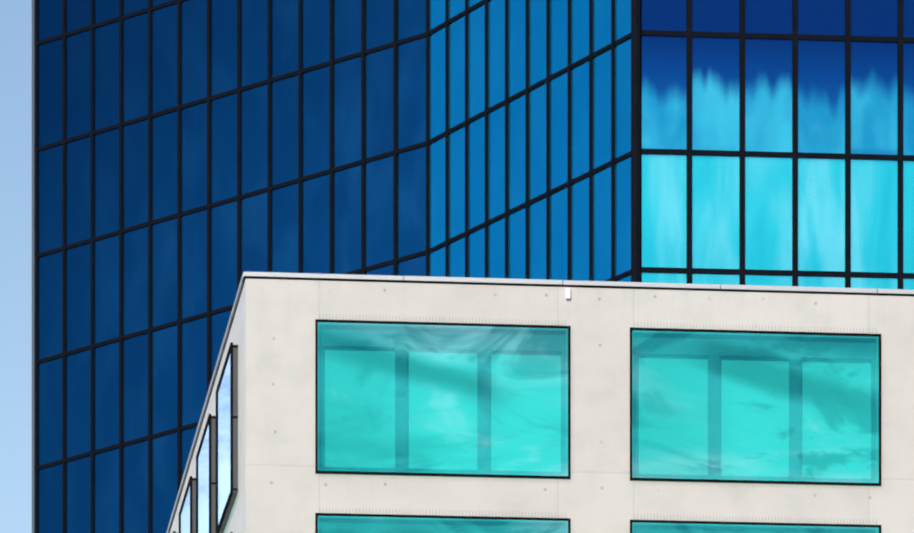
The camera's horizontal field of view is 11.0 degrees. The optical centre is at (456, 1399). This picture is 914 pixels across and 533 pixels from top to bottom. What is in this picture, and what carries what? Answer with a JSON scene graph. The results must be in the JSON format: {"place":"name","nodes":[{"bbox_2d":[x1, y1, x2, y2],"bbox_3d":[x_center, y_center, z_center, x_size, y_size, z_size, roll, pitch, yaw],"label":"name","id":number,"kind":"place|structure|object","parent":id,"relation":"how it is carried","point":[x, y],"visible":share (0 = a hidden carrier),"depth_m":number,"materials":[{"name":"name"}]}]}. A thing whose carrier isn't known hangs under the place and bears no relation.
{"place":"outdoors","nodes":[
{"label":"outdoors","id":0,"kind":"place"},
{"bbox_2d":[0,0,31,532],"label":"sky","id":1,"kind":"structure","parent":0,"point":[15,15],"materials":[{"name":"blue"}]},
{"bbox_2d":[170,279,245,532],"bbox_3d":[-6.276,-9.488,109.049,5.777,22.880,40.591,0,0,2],"label":"concrete side wall","id":2,"kind":"structure","parent":0,"point":[236,522],"depth_m":90.33,"materials":[{"name":"white concrete"}]},
{"label":"ground","id":3,"kind":"structure","parent":0,"visible":0},
{"bbox_2d":[32,0,33,532],"bbox_3d":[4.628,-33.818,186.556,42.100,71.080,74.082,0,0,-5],"label":"building edge trim","id":4,"kind":"structure","parent":3,"relation":"on","point":[32,266],"depth_m":208.03,"materials":[{"name":"grey"}]},
{"bbox_2d":[34,0,429,532],"bbox_3d":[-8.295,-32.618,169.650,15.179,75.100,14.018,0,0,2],"label":"window mullions","id":5,"kind":"object","parent":3,"relation":"on","point":[331,170],"visible":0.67,"depth_m":171.26,"materials":[{"name":"black metal"}]},
{"bbox_2d":[38,0,425,532],"bbox_3d":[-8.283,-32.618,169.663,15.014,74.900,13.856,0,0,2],"label":"glass facade","id":6,"kind":"structure","parent":5,"relation":"in","point":[378,141],"depth_m":171.43,"materials":[{"name":"blue glass"}]},
{"bbox_2d":[427,0,630,281],"bbox_3d":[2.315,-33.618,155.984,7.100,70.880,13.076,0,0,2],"label":"window mullions","id":7,"kind":"object","parent":3,"relation":"on","point":[505,102],"visible":0.42,"depth_m":155.92,"materials":[{"name":"black metal"}]},
{"bbox_2d":[430,0,630,281],"bbox_3d":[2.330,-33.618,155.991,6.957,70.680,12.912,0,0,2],"label":"glass facade","id":8,"kind":"structure","parent":7,"relation":"in","point":[558,139],"depth_m":155.78,"materials":[{"name":"blue glass"}]},
{"bbox_2d":[631,0,641,281],"bbox_3d":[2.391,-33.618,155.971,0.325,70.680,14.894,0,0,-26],"label":"tower corner posts","id":9,"kind":"object","parent":7,"relation":"attached to","point":[636,140],"depth_m":149.31,"materials":[{"name":"black metal"}]},
{"bbox_2d":[246,277,913,532],"bbox_3d":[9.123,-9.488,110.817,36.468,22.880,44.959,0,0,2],"label":"concrete building walls","id":10,"kind":"structure","parent":3,"relation":"on","point":[288,490],"depth_m":89.40,"materials":[{"name":"beige concrete"}]},
{"bbox_2d":[173,342,237,532],"bbox_3d":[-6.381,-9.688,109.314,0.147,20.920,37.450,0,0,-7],"label":"window frames","id":11,"kind":"structure","parent":10,"relation":"attached to","point":[230,350],"depth_m":95.09,"materials":[{"name":"black metal"}]},
{"bbox_2d":[180,352,229,532],"bbox_3d":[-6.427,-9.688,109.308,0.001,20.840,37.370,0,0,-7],"label":"side window glass","id":12,"kind":"object","parent":11,"relation":"attached to","point":[223,442],"visible":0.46,"depth_m":94.62,"materials":[{"name":"glass"}]},
{"bbox_2d":[176,344,237,532],"bbox_3d":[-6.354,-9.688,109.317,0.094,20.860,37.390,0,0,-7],"label":"window reveals","id":13,"kind":"object","parent":10,"relation":"attached to","point":[235,447],"visible":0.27,"depth_m":93.75,"materials":[{"name":"grey"}]},
{"bbox_2d":[166,272,913,532],"bbox_3d":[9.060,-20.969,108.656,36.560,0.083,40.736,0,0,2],"label":"roof coping","id":14,"kind":"object","parent":10,"relation":"on","point":[580,283],"visible":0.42,"depth_m":89.51,"materials":[{"name":"silver metal"}]},
{"bbox_2d":[169,276,913,532],"bbox_3d":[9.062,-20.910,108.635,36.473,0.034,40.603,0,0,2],"label":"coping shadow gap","id":15,"kind":"object","parent":10,"relation":"attached to","point":[533,285],"visible":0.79,"depth_m":89.49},
{"bbox_2d":[566,288,569,298],"bbox_3d":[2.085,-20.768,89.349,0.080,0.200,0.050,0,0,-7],"label":"facade sensor","id":16,"kind":"object","parent":10,"relation":"attached to","point":[567,293],"visible":0.94,"depth_m":89.33,"materials":[{"name":"white plastic"}]},
{"bbox_2d":[315,319,880,532],"bbox_3d":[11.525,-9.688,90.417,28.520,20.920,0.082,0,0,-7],"label":"window frames","id":17,"kind":"structure","parent":10,"relation":"attached to","point":[569,441],"depth_m":89.30,"materials":[{"name":"black"}]},
{"bbox_2d":[319,314,876,524],"bbox_3d":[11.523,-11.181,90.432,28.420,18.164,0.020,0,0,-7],"label":"window bird spikes","id":18,"kind":"object","parent":17,"relation":"on","point":[565,321],"visible":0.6,"depth_m":89.27,"materials":[{"name":"grey metal"}]},
{"bbox_2d":[318,322,878,532],"bbox_3d":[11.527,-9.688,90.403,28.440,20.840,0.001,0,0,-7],"label":"window glass","id":19,"kind":"object","parent":17,"relation":"attached to","point":[425,398],"visible":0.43,"depth_m":89.30,"materials":[{"name":"teal glass"}]},
{"bbox_2d":[641,0,913,288],"bbox_3d":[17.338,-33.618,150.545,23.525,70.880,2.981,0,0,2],"label":"window mullions","id":20,"kind":"object","parent":3,"relation":"on","point":[795,154],"visible":0.6,"depth_m":149.86,"materials":[{"name":"black metal"}]},
{"bbox_2d":[642,0,913,289],"bbox_3d":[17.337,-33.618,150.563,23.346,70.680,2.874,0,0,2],"label":"glass facade","id":21,"kind":"structure","parent":20,"relation":"in","point":[768,180],"depth_m":149.87,"materials":[{"name":"blue glass"}]}
]}

